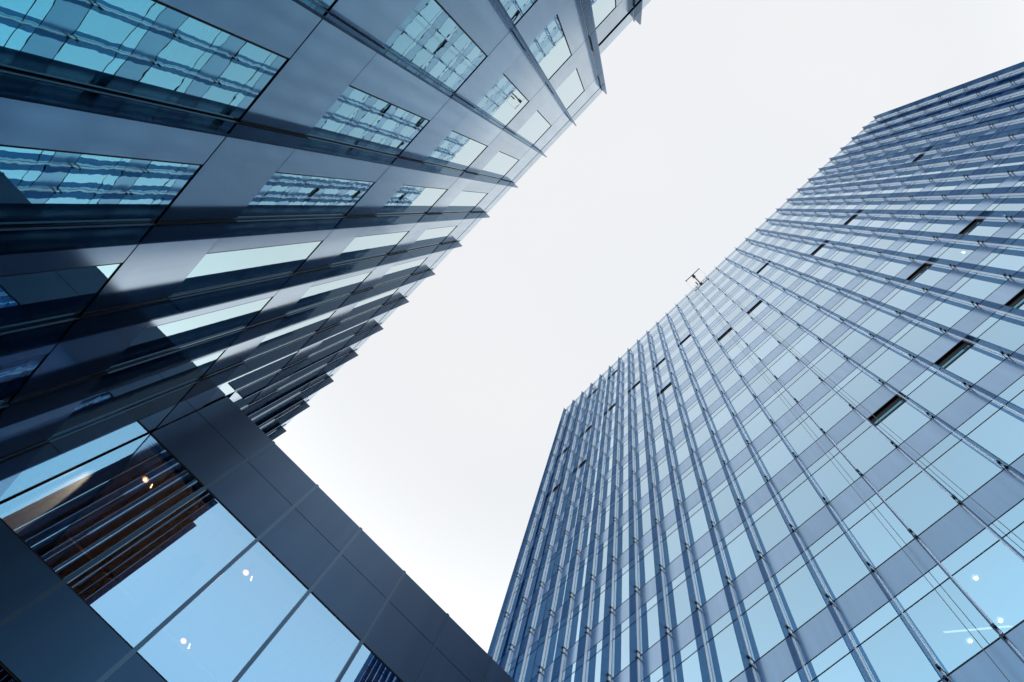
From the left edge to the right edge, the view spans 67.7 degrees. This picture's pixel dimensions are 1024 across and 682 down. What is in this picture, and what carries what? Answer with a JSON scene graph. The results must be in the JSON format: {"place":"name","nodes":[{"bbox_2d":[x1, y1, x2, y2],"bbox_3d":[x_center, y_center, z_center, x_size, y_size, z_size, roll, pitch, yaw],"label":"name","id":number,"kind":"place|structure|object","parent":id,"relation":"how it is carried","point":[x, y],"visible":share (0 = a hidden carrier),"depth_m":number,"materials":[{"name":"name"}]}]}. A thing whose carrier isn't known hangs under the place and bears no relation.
{"place":"outdoors","nodes":[
{"label":"outdoors","id":0,"kind":"place"},
{"bbox_2d":[0,397,515,681],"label":"podium building","id":1,"kind":"structure","parent":0,"point":[228,539],"depth_m":10.68,"materials":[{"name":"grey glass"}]},
{"bbox_2d":[0,662,19,681],"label":"window","id":2,"kind":"structure","parent":1,"relation":"in","point":[4,671],"depth_m":7.26,"materials":[{"name":"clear glass"}]},
{"bbox_2d":[0,433,203,579],"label":"window","id":3,"kind":"structure","parent":1,"relation":"in","point":[96,505],"depth_m":9.71,"materials":[{"name":"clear glass"}]},
{"bbox_2d":[66,489,256,648],"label":"window","id":4,"kind":"structure","parent":1,"relation":"in","point":[171,560],"depth_m":9.88,"materials":[{"name":"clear glass"}]},
{"bbox_2d":[180,637,189,648],"bbox_3d":[-4.897,4.521,11.522,0.192,0.205,0.102,78,-80,-8],"label":"spotlight","id":5,"kind":"object","parent":1,"relation":"attached to","point":[183,640],"visible":0.88,"depth_m":11.43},
{"bbox_2d":[136,540,307,681],"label":"window","id":6,"kind":"structure","parent":1,"relation":"in","point":[232,618],"depth_m":9.95,"materials":[{"name":"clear glass"}]},
{"bbox_2d":[238,592,359,681],"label":"window","id":7,"kind":"structure","parent":1,"relation":"in","point":[314,645],"depth_m":10.39,"materials":[{"name":"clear glass"}]},
{"bbox_2d":[340,643,402,681],"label":"window","id":8,"kind":"structure","parent":1,"relation":"in","point":[366,666],"depth_m":10.99,"materials":[{"name":"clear glass"}]},
{"bbox_2d":[273,0,1023,652],"label":"sky","id":9,"kind":"structure","parent":0,"point":[436,439],"materials":[{"name":"white"}]},
{"label":"ground","id":10,"kind":"structure","parent":0,"visible":0},
{"bbox_2d":[0,0,650,507],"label":"office block","id":11,"kind":"structure","parent":10,"relation":"on","point":[264,216],"depth_m":7.43,"materials":[{"name":"metal"}]},
{"bbox_2d":[0,353,48,404],"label":"window","id":12,"kind":"structure","parent":11,"relation":"in","point":[13,375],"depth_m":6.42,"materials":[{"name":"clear glass"}]},
{"bbox_2d":[0,263,121,331],"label":"window","id":13,"kind":"structure","parent":11,"relation":"in","point":[35,298],"depth_m":5.77,"materials":[{"name":"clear glass"}]},
{"bbox_2d":[0,404,176,501],"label":"window","id":14,"kind":"structure","parent":11,"relation":"in","point":[27,479],"depth_m":9.50,"materials":[{"name":"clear glass"}]},
{"bbox_2d":[0,144,201,227],"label":"window","id":15,"kind":"structure","parent":11,"relation":"in","point":[39,187],"depth_m":5.01,"materials":[{"name":"blue glass"}]},
{"bbox_2d":[48,350,224,440],"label":"window","id":16,"kind":"structure","parent":11,"relation":"in","point":[96,408],"depth_m":9.22,"materials":[{"name":"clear glass"}]},
{"bbox_2d":[0,0,288,121],"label":"window","id":17,"kind":"structure","parent":11,"relation":"in","point":[153,51],"depth_m":4.36,"materials":[{"name":"blue glass"}]},
{"bbox_2d":[107,297,271,371],"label":"window","id":18,"kind":"structure","parent":11,"relation":"in","point":[154,341],"depth_m":8.98,"materials":[{"name":"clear glass"}]},
{"bbox_2d":[170,241,321,297],"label":"window","id":19,"kind":"structure","parent":11,"relation":"in","point":[216,270],"depth_m":8.71,"materials":[{"name":"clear glass"}]},
{"bbox_2d":[234,391,260,408],"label":"window","id":20,"kind":"structure","parent":11,"relation":"in","point":[241,403],"depth_m":15.18,"materials":[{"name":"clear glass"}]},
{"bbox_2d":[204,351,297,405],"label":"window","id":21,"kind":"structure","parent":11,"relation":"in","point":[229,387],"depth_m":13.70,"materials":[{"name":"clear glass"}]},
{"bbox_2d":[258,413,280,428],"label":"window","id":22,"kind":"structure","parent":11,"relation":"in","point":[269,421],"depth_m":19.78,"materials":[{"name":"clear glass"}]},
{"bbox_2d":[251,383,308,419],"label":"window","id":23,"kind":"structure","parent":11,"relation":"in","point":[269,407],"depth_m":18.48,"materials":[{"name":"clear glass"}]},
{"bbox_2d":[245,311,334,360],"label":"window","id":24,"kind":"structure","parent":11,"relation":"in","point":[280,338],"depth_m":13.49,"materials":[{"name":"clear glass"}]},
{"bbox_2d":[236,172,374,219],"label":"window","id":25,"kind":"structure","parent":11,"relation":"in","point":[285,195],"depth_m":8.46,"materials":[{"name":"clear glass"}]},
{"bbox_2d":[278,352,337,389],"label":"window","id":26,"kind":"structure","parent":11,"relation":"in","point":[308,370],"depth_m":18.23,"materials":[{"name":"clear glass"}]},
{"bbox_2d":[312,0,335,10],"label":"window","id":27,"kind":"structure","parent":11,"relation":"in","point":[326,4],"depth_m":5.59,"materials":[{"name":"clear glass"}]},
{"bbox_2d":[286,272,370,314],"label":"window","id":28,"kind":"structure","parent":11,"relation":"in","point":[322,293],"depth_m":13.24,"materials":[{"name":"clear glass"}]},
{"bbox_2d":[310,321,366,355],"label":"window","id":29,"kind":"structure","parent":11,"relation":"in","point":[328,342],"depth_m":17.88,"materials":[{"name":"clear glass"}]},
{"bbox_2d":[306,85,429,156],"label":"window","id":30,"kind":"structure","parent":11,"relation":"in","point":[358,118],"depth_m":8.21,"materials":[{"name":"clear glass"}]},
{"bbox_2d":[340,289,396,322],"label":"window","id":31,"kind":"structure","parent":11,"relation":"in","point":[364,306],"depth_m":17.66,"materials":[{"name":"clear glass"}]},
{"bbox_2d":[330,231,408,265],"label":"window","id":32,"kind":"structure","parent":11,"relation":"in","point":[370,246],"depth_m":13.00,"materials":[{"name":"clear glass"}]},
{"bbox_2d":[374,257,427,286],"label":"window","id":33,"kind":"structure","parent":11,"relation":"in","point":[396,272],"depth_m":17.43,"materials":[{"name":"clear glass"}]},
{"bbox_2d":[375,185,447,215],"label":"window","id":34,"kind":"structure","parent":11,"relation":"in","point":[409,199],"depth_m":12.70,"materials":[{"name":"clear glass"}]},
{"bbox_2d":[407,226,456,250],"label":"window","id":35,"kind":"structure","parent":11,"relation":"in","point":[433,236],"depth_m":17.21,"materials":[{"name":"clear glass"}]},
{"bbox_2d":[382,0,486,93],"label":"window","id":36,"kind":"structure","parent":11,"relation":"in","point":[429,39],"depth_m":7.96,"materials":[{"name":"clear glass"}]},
{"bbox_2d":[424,130,486,170],"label":"window","id":37,"kind":"structure","parent":11,"relation":"in","point":[457,151],"depth_m":12.47,"materials":[{"name":"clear glass"}]},
{"bbox_2d":[442,191,487,212],"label":"window","id":38,"kind":"structure","parent":11,"relation":"in","point":[466,201],"depth_m":16.90,"materials":[{"name":"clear glass"}]},
{"bbox_2d":[479,151,518,178],"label":"window","id":39,"kind":"structure","parent":11,"relation":"in","point":[501,163],"depth_m":16.70,"materials":[{"name":"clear glass"}]},
{"bbox_2d":[474,73,528,126],"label":"window","id":40,"kind":"structure","parent":11,"relation":"in","point":[503,101],"depth_m":12.20,"materials":[{"name":"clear glass"}]},
{"bbox_2d":[500,0,536,23],"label":"window","id":41,"kind":"structure","parent":11,"relation":"in","point":[515,9],"depth_m":9.17,"materials":[{"name":"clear glass"}]},
{"bbox_2d":[516,110,551,144],"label":"window","id":42,"kind":"structure","parent":11,"relation":"in","point":[537,125],"depth_m":16.40,"materials":[{"name":"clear glass"}]},
{"bbox_2d":[528,15,571,79],"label":"window","id":43,"kind":"structure","parent":11,"relation":"in","point":[551,49],"depth_m":11.99,"materials":[{"name":"clear glass"}]},
{"bbox_2d":[556,68,583,108],"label":"window","id":44,"kind":"structure","parent":11,"relation":"in","point":[572,87],"depth_m":16.21,"materials":[{"name":"white glass"}]},
{"bbox_2d":[591,0,615,27],"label":"window","id":45,"kind":"structure","parent":11,"relation":"in","point":[601,9],"depth_m":12.75,"materials":[{"name":"white glass"}]},
{"bbox_2d":[487,61,1023,681],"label":"office tower","id":46,"kind":"structure","parent":10,"relation":"on","point":[701,511],"depth_m":27.30,"materials":[{"name":"glass"}]},
{"bbox_2d":[494,617,520,661],"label":"window","id":47,"kind":"structure","parent":46,"relation":"in","point":[501,645],"depth_m":34.51,"materials":[{"name":"blue glass"}]},
{"bbox_2d":[507,658,516,676],"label":"window","id":48,"kind":"structure","parent":46,"relation":"in","point":[510,669],"depth_m":31.22,"materials":[{"name":"blue glass"}]},
{"bbox_2d":[513,608,528,647],"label":"window","id":49,"kind":"structure","parent":46,"relation":"in","point":[521,625],"depth_m":34.19,"materials":[{"name":"blue glass"}]},
{"bbox_2d":[521,640,543,681],"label":"window","id":50,"kind":"structure","parent":46,"relation":"in","point":[529,662],"depth_m":30.00,"materials":[{"name":"blue glass"}]},
{"bbox_2d":[533,591,547,629],"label":"window","id":51,"kind":"structure","parent":46,"relation":"in","point":[542,601],"depth_m":33.87,"materials":[{"name":"blue glass"}]},
{"bbox_2d":[542,621,569,670],"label":"window","id":52,"kind":"structure","parent":46,"relation":"in","point":[553,632],"depth_m":29.60,"materials":[{"name":"blue glass"}]},
{"bbox_2d":[553,570,576,612],"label":"window","id":53,"kind":"structure","parent":46,"relation":"in","point":[560,593],"depth_m":33.66,"materials":[{"name":"blue glass"}]},
{"bbox_2d":[561,661,575,681],"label":"window","id":54,"kind":"structure","parent":46,"relation":"in","point":[568,675],"depth_m":26.34,"materials":[{"name":"blue glass"}]},
{"bbox_2d":[565,602,590,651],"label":"window","id":55,"kind":"structure","parent":46,"relation":"in","point":[575,616],"depth_m":29.36,"materials":[{"name":"blue glass"}]},
{"bbox_2d":[573,556,587,595],"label":"window","id":56,"kind":"structure","parent":46,"relation":"in","point":[581,567],"depth_m":33.35,"materials":[{"name":"blue glass"}]},
{"bbox_2d":[585,640,601,681],"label":"window","id":57,"kind":"structure","parent":46,"relation":"in","point":[593,663],"depth_m":25.48,"materials":[{"name":"blue glass"}]},
{"bbox_2d":[594,539,607,577],"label":"window","id":58,"kind":"structure","parent":46,"relation":"in","point":[601,552],"depth_m":33.04,"materials":[{"name":"blue glass"}]},
{"bbox_2d":[589,583,613,630],"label":"window","id":59,"kind":"structure","parent":46,"relation":"in","point":[598,597],"depth_m":29.05,"materials":[{"name":"blue glass"}]},
{"bbox_2d":[611,617,628,679],"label":"window","id":60,"kind":"structure","parent":46,"relation":"in","point":[620,637],"depth_m":24.78,"materials":[{"name":"blue glass"}]},
{"bbox_2d":[613,563,628,610],"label":"window","id":61,"kind":"structure","parent":46,"relation":"in","point":[621,578],"depth_m":28.81,"materials":[{"name":"blue glass"}]},
{"bbox_2d":[615,522,628,559],"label":"window","id":62,"kind":"structure","parent":46,"relation":"in","point":[622,534],"depth_m":32.74,"materials":[{"name":"blue glass"}]},
{"bbox_2d":[616,489,627,519],"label":"window","id":63,"kind":"structure","parent":46,"relation":"in","point":[622,501],"depth_m":36.76,"materials":[{"name":"blue glass"}]},
{"bbox_2d":[635,472,648,503],"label":"window","id":64,"kind":"structure","parent":46,"relation":"in","point":[641,485],"depth_m":36.51,"materials":[{"name":"blue glass"}]},
{"bbox_2d":[636,503,650,541],"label":"window","id":65,"kind":"structure","parent":46,"relation":"in","point":[643,519],"depth_m":32.45,"materials":[{"name":"blue glass"}]},
{"bbox_2d":[637,543,654,589],"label":"window","id":66,"kind":"structure","parent":46,"relation":"in","point":[645,559],"depth_m":28.51,"materials":[{"name":"blue glass"}]},
{"bbox_2d":[639,594,659,655],"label":"window","id":67,"kind":"structure","parent":46,"relation":"in","point":[649,635],"depth_m":24.49,"materials":[{"name":"blue glass"}]},
{"bbox_2d":[641,665,662,681],"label":"window","id":68,"kind":"structure","parent":46,"relation":"in","point":[657,675],"depth_m":21.69,"materials":[{"name":"blue glass"}]},
{"bbox_2d":[653,455,668,485],"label":"window","id":69,"kind":"structure","parent":46,"relation":"in","point":[660,469],"depth_m":36.27,"materials":[{"name":"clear glass"}]},
{"bbox_2d":[656,484,674,522],"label":"window","id":70,"kind":"structure","parent":46,"relation":"in","point":[664,501],"depth_m":32.26,"materials":[{"name":"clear glass"}]},
{"bbox_2d":[660,522,681,568],"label":"window","id":71,"kind":"structure","parent":46,"relation":"in","point":[669,540],"depth_m":28.21,"materials":[{"name":"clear glass"}]},
{"bbox_2d":[665,571,690,631],"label":"window","id":72,"kind":"structure","parent":46,"relation":"in","point":[677,598],"depth_m":24.22,"materials":[{"name":"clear glass"}]},
{"bbox_2d":[671,438,689,468],"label":"window","id":73,"kind":"structure","parent":46,"relation":"in","point":[680,452],"depth_m":35.91,"materials":[{"name":"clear glass"}]},
{"bbox_2d":[672,638,701,681],"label":"window","id":74,"kind":"structure","parent":46,"relation":"in","point":[686,667],"depth_m":20.85,"materials":[{"name":"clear glass"}]},
{"bbox_2d":[676,466,697,502],"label":"window","id":75,"kind":"structure","parent":46,"relation":"in","point":[686,482],"depth_m":31.97,"materials":[{"name":"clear glass"}]},
{"bbox_2d":[683,501,708,546],"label":"window","id":76,"kind":"structure","parent":46,"relation":"in","point":[695,522],"depth_m":27.92,"materials":[{"name":"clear glass"}]},
{"bbox_2d":[690,420,710,451],"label":"window","id":77,"kind":"structure","parent":46,"relation":"in","point":[701,434],"depth_m":35.67,"materials":[{"name":"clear glass"}]},
{"bbox_2d":[692,547,723,606],"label":"window","id":78,"kind":"structure","parent":46,"relation":"in","point":[707,577],"depth_m":23.90,"materials":[{"name":"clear glass"}]},
{"bbox_2d":[697,447,721,483],"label":"window","id":79,"kind":"structure","parent":46,"relation":"in","point":[709,464],"depth_m":31.70,"materials":[{"name":"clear glass"}]},
{"bbox_2d":[708,403,732,433],"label":"window","id":80,"kind":"structure","parent":46,"relation":"in","point":[718,419],"depth_m":35.44,"materials":[{"name":"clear glass"}]},
{"bbox_2d":[707,479,736,525],"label":"window","id":81,"kind":"structure","parent":46,"relation":"in","point":[721,501],"depth_m":27.64,"materials":[{"name":"blue glass"}]},
{"bbox_2d":[704,611,744,681],"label":"window","id":82,"kind":"structure","parent":46,"relation":"in","point":[725,659],"depth_m":19.97,"materials":[{"name":"blue glass"}]},
{"bbox_2d":[718,427,746,463],"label":"window","id":83,"kind":"structure","parent":46,"relation":"in","point":[733,443],"depth_m":31.42,"materials":[{"name":"blue glass"}]},
{"bbox_2d":[719,523,756,581],"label":"window","id":84,"kind":"structure","parent":46,"relation":"in","point":[738,554],"depth_m":23.64,"materials":[{"name":"blue glass"}]},
{"bbox_2d":[728,385,753,415],"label":"window","id":85,"kind":"structure","parent":46,"relation":"in","point":[742,398],"depth_m":35.10,"materials":[{"name":"blue glass"}]},
{"bbox_2d":[731,457,764,502],"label":"window","id":86,"kind":"structure","parent":46,"relation":"in","point":[747,479],"depth_m":27.36,"materials":[{"name":"blue glass"}]},
{"bbox_2d":[740,407,771,443],"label":"window","id":87,"kind":"structure","parent":46,"relation":"in","point":[756,423],"depth_m":31.06,"materials":[{"name":"blue glass"}]},
{"bbox_2d":[737,583,784,663],"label":"window","id":88,"kind":"structure","parent":46,"relation":"in","point":[762,628],"depth_m":19.61,"materials":[{"name":"blue glass"}]},
{"bbox_2d":[747,367,775,396],"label":"window","id":89,"kind":"structure","parent":46,"relation":"in","point":[757,384],"depth_m":34.87,"materials":[{"name":"blue glass"}]},
{"bbox_2d":[748,498,789,555],"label":"window","id":90,"kind":"structure","parent":46,"relation":"in","point":[768,526],"depth_m":23.34,"materials":[{"name":"blue glass"}]},
{"bbox_2d":[756,435,793,479],"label":"window","id":91,"kind":"structure","parent":46,"relation":"in","point":[774,456],"depth_m":27.09,"materials":[{"name":"blue glass"}]},
{"bbox_2d":[762,387,796,422],"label":"window","id":92,"kind":"structure","parent":46,"relation":"in","point":[774,406],"depth_m":30.80,"materials":[{"name":"blue glass"}]},
{"bbox_2d":[767,349,797,377],"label":"window","id":93,"kind":"structure","parent":46,"relation":"in","point":[785,360],"depth_m":34.54,"materials":[{"name":"blue glass"}]},
{"bbox_2d":[782,671,800,681],"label":"window","id":94,"kind":"structure","parent":46,"relation":"in","point":[794,677],"depth_m":16.93,"materials":[{"name":"blue glass"}]},
{"bbox_2d":[771,554,826,632],"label":"window","id":95,"kind":"structure","parent":46,"relation":"in","point":[800,598],"depth_m":19.32,"materials":[{"name":"blue glass"}]},
{"bbox_2d":[777,472,824,529],"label":"window","id":96,"kind":"structure","parent":46,"relation":"in","point":[799,499],"depth_m":23.09,"materials":[{"name":"blue glass"}]},
{"bbox_2d":[781,412,823,456],"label":"window","id":97,"kind":"structure","parent":46,"relation":"in","point":[796,435],"depth_m":26.82,"materials":[{"name":"blue glass"}]},
{"bbox_2d":[784,367,821,401],"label":"window","id":98,"kind":"structure","parent":46,"relation":"in","point":[804,381],"depth_m":30.54,"materials":[{"name":"blue glass"}]},
{"bbox_2d":[787,331,820,358],"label":"window","id":99,"kind":"structure","parent":46,"relation":"in","point":[806,342],"depth_m":34.32,"materials":[{"name":"blue glass"}]},
{"bbox_2d":[808,313,842,338],"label":"window","id":100,"kind":"structure","parent":46,"relation":"in","point":[827,323],"depth_m":34.00,"materials":[{"name":"blue glass"}]},
{"bbox_2d":[807,347,846,379],"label":"window","id":101,"kind":"structure","parent":46,"relation":"in","point":[828,361],"depth_m":30.28,"materials":[{"name":"blue glass"}]},
{"bbox_2d":[806,390,852,431],"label":"window","id":102,"kind":"structure","parent":46,"relation":"in","point":[830,409],"depth_m":26.56,"materials":[{"name":"blue glass"}]},
{"bbox_2d":[806,446,860,502],"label":"window","id":103,"kind":"structure","parent":46,"relation":"in","point":[823,472],"depth_m":22.80,"materials":[{"name":"blue glass"}]},
{"bbox_2d":[805,637,864,681],"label":"window","id":104,"kind":"structure","parent":46,"relation":"in","point":[835,663],"depth_m":16.27,"materials":[{"name":"blue glass"}]},
{"bbox_2d":[805,524,869,601],"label":"window","id":105,"kind":"structure","parent":46,"relation":"in","point":[836,562],"depth_m":19.05,"materials":[{"name":"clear glass"}]},
{"bbox_2d":[830,294,865,318],"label":"window","id":106,"kind":"structure","parent":46,"relation":"in","point":[848,304],"depth_m":33.68,"materials":[{"name":"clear glass"}]},
{"bbox_2d":[831,326,872,357],"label":"window","id":107,"kind":"structure","parent":46,"relation":"in","point":[850,342],"depth_m":29.95,"materials":[{"name":"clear glass"}]},
{"bbox_2d":[833,367,882,407],"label":"window","id":108,"kind":"structure","parent":46,"relation":"in","point":[858,384],"depth_m":26.23,"materials":[{"name":"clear glass"}]},
{"bbox_2d":[836,420,895,474],"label":"window","id":109,"kind":"structure","parent":46,"relation":"in","point":[865,447],"depth_m":22.52,"materials":[{"name":"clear glass"}]},
{"bbox_2d":[851,275,888,297],"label":"window","id":110,"kind":"structure","parent":46,"relation":"in","point":[870,285],"depth_m":33.48,"materials":[{"name":"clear glass"}]},
{"bbox_2d":[841,493,913,569],"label":"window","id":111,"kind":"structure","parent":46,"relation":"in","point":[872,538],"depth_m":18.76,"materials":[{"name":"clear glass"}]},
{"bbox_2d":[856,306,899,333],"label":"window","id":112,"kind":"structure","parent":46,"relation":"in","point":[877,319],"depth_m":29.71,"materials":[{"name":"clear glass"}]},
{"bbox_2d":[860,344,912,381],"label":"window","id":113,"kind":"structure","parent":46,"relation":"in","point":[887,361],"depth_m":25.99,"materials":[{"name":"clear glass"}]},
{"bbox_2d":[874,256,911,276],"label":"window","id":114,"kind":"structure","parent":46,"relation":"in","point":[891,266],"depth_m":33.17,"materials":[{"name":"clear glass"}]},
{"bbox_2d":[848,601,941,681],"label":"window","id":115,"kind":"structure","parent":46,"relation":"in","point":[885,645],"depth_m":15.30,"materials":[{"name":"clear glass"}]},
{"bbox_2d":[868,394,931,445],"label":"window","id":116,"kind":"structure","parent":46,"relation":"in","point":[906,419],"depth_m":21.92,"materials":[{"name":"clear glass"}]},
{"bbox_2d":[880,285,925,310],"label":"window","id":117,"kind":"structure","parent":46,"relation":"in","point":[902,297],"depth_m":29.42,"materials":[{"name":"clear glass"}]},
{"bbox_2d":[889,216,922,229],"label":"window","id":118,"kind":"structure","parent":46,"relation":"in","point":[904,222],"depth_m":36.67,"materials":[{"name":"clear glass"}]},
{"bbox_2d":[889,320,943,354],"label":"window","id":119,"kind":"structure","parent":46,"relation":"in","point":[915,337],"depth_m":25.68,"materials":[{"name":"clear glass"}]},
{"bbox_2d":[897,237,935,254],"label":"window","id":120,"kind":"structure","parent":46,"relation":"in","point":[915,245],"depth_m":32.87,"materials":[{"name":"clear glass"}]},
{"bbox_2d":[878,463,958,536],"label":"window","id":121,"kind":"structure","parent":46,"relation":"in","point":[920,502],"depth_m":18.47,"materials":[{"name":"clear glass"}]},
{"bbox_2d":[909,198,943,209],"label":"window","id":122,"kind":"structure","parent":46,"relation":"in","point":[924,203],"depth_m":36.30,"materials":[{"name":"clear glass"}]},
{"bbox_2d":[914,263,953,285],"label":"window","id":123,"kind":"structure","parent":46,"relation":"in","point":[931,276],"depth_m":28.76,"materials":[{"name":"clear glass"}]},
{"bbox_2d":[900,367,969,415],"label":"window","id":124,"kind":"structure","parent":46,"relation":"in","point":[933,390],"depth_m":21.97,"materials":[{"name":"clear glass"}]},
{"bbox_2d":[919,217,960,232],"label":"window","id":125,"kind":"structure","parent":46,"relation":"in","point":[937,224],"depth_m":32.58,"materials":[{"name":"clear glass"}]},
{"bbox_2d":[893,564,999,675],"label":"window","id":126,"kind":"structure","parent":46,"relation":"in","point":[947,639],"depth_m":14.72,"materials":[{"name":"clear glass"}]},
{"bbox_2d":[918,296,975,327],"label":"window","id":127,"kind":"structure","parent":46,"relation":"in","point":[945,311],"depth_m":25.38,"materials":[{"name":"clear glass"}]},
{"bbox_2d":[930,178,966,190],"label":"window","id":128,"kind":"structure","parent":46,"relation":"in","point":[951,184],"depth_m":36.06,"materials":[{"name":"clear glass"}]},
{"bbox_2d":[932,241,981,261],"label":"window","id":129,"kind":"structure","parent":46,"relation":"in","point":[956,251],"depth_m":28.83,"materials":[{"name":"blue glass"}]},
{"bbox_2d":[916,432,1004,501],"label":"window","id":130,"kind":"structure","parent":46,"relation":"in","point":[967,467],"depth_m":18.22,"materials":[{"name":"blue glass"}]},
{"bbox_2d":[943,196,985,209],"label":"window","id":131,"kind":"structure","parent":46,"relation":"in","point":[959,203],"depth_m":32.28,"materials":[{"name":"blue glass"}]},
{"bbox_2d":[934,341,1006,383],"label":"window","id":132,"kind":"structure","parent":46,"relation":"in","point":[976,362],"depth_m":21.36,"materials":[{"name":"blue glass"}]},
{"bbox_2d":[952,158,988,171],"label":"window","id":133,"kind":"structure","parent":46,"relation":"in","point":[974,164],"depth_m":35.77,"materials":[{"name":"blue glass"}]},
{"bbox_2d":[948,271,1008,299],"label":"window","id":134,"kind":"structure","parent":46,"relation":"in","point":[973,284],"depth_m":25.14,"materials":[{"name":"blue glass"}]},
{"bbox_2d":[940,527,1023,634],"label":"window","id":135,"kind":"structure","parent":46,"relation":"in","point":[988,571],"depth_m":14.70,"materials":[{"name":"blue glass"}]},
{"bbox_2d":[960,219,1009,236],"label":"window","id":136,"kind":"structure","parent":46,"relation":"in","point":[988,227],"depth_m":28.23,"materials":[{"name":"blue glass"}]},
{"bbox_2d":[967,174,1010,188],"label":"window","id":137,"kind":"structure","parent":46,"relation":"in","point":[987,181],"depth_m":32.00,"materials":[{"name":"blue glass"}]},
{"bbox_2d":[956,400,1023,464],"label":"window","id":138,"kind":"structure","parent":46,"relation":"in","point":[998,429],"depth_m":18.16,"materials":[{"name":"blue glass"}]},
{"bbox_2d":[974,138,1011,158],"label":"window","id":139,"kind":"structure","parent":46,"relation":"in","point":[1000,143],"depth_m":35.47,"materials":[{"name":"blue glass"}]},
{"bbox_2d":[969,312,1023,351],"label":"window","id":140,"kind":"structure","parent":46,"relation":"in","point":[1000,329],"depth_m":21.62,"materials":[{"name":"blue glass"}]},
{"bbox_2d":[978,246,1023,270],"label":"window","id":141,"kind":"structure","parent":46,"relation":"in","point":[1010,258],"depth_m":25.09,"materials":[{"name":"blue glass"}]},
{"bbox_2d":[986,195,1023,210],"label":"window","id":142,"kind":"structure","parent":46,"relation":"in","point":[1003,203],"depth_m":28.53,"materials":[{"name":"blue glass"}]},
{"bbox_2d":[989,498,1023,555],"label":"window","id":143,"kind":"structure","parent":46,"relation":"in","point":[1013,518],"depth_m":15.37,"materials":[{"name":"blue glass"}]},
{"bbox_2d":[990,154,1023,167],"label":"window","id":144,"kind":"structure","parent":46,"relation":"in","point":[1017,159],"depth_m":32.00,"materials":[{"name":"blue glass"}]},
{"bbox_2d":[997,374,1023,408],"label":"window","id":145,"kind":"structure","parent":46,"relation":"in","point":[1014,393],"depth_m":18.86,"materials":[{"name":"blue glass"}]},
{"bbox_2d":[1005,288,1023,309],"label":"window","id":146,"kind":"structure","parent":46,"relation":"in","point":[1021,307],"depth_m":21.84,"materials":[{"name":"blue glass"}]}
]}

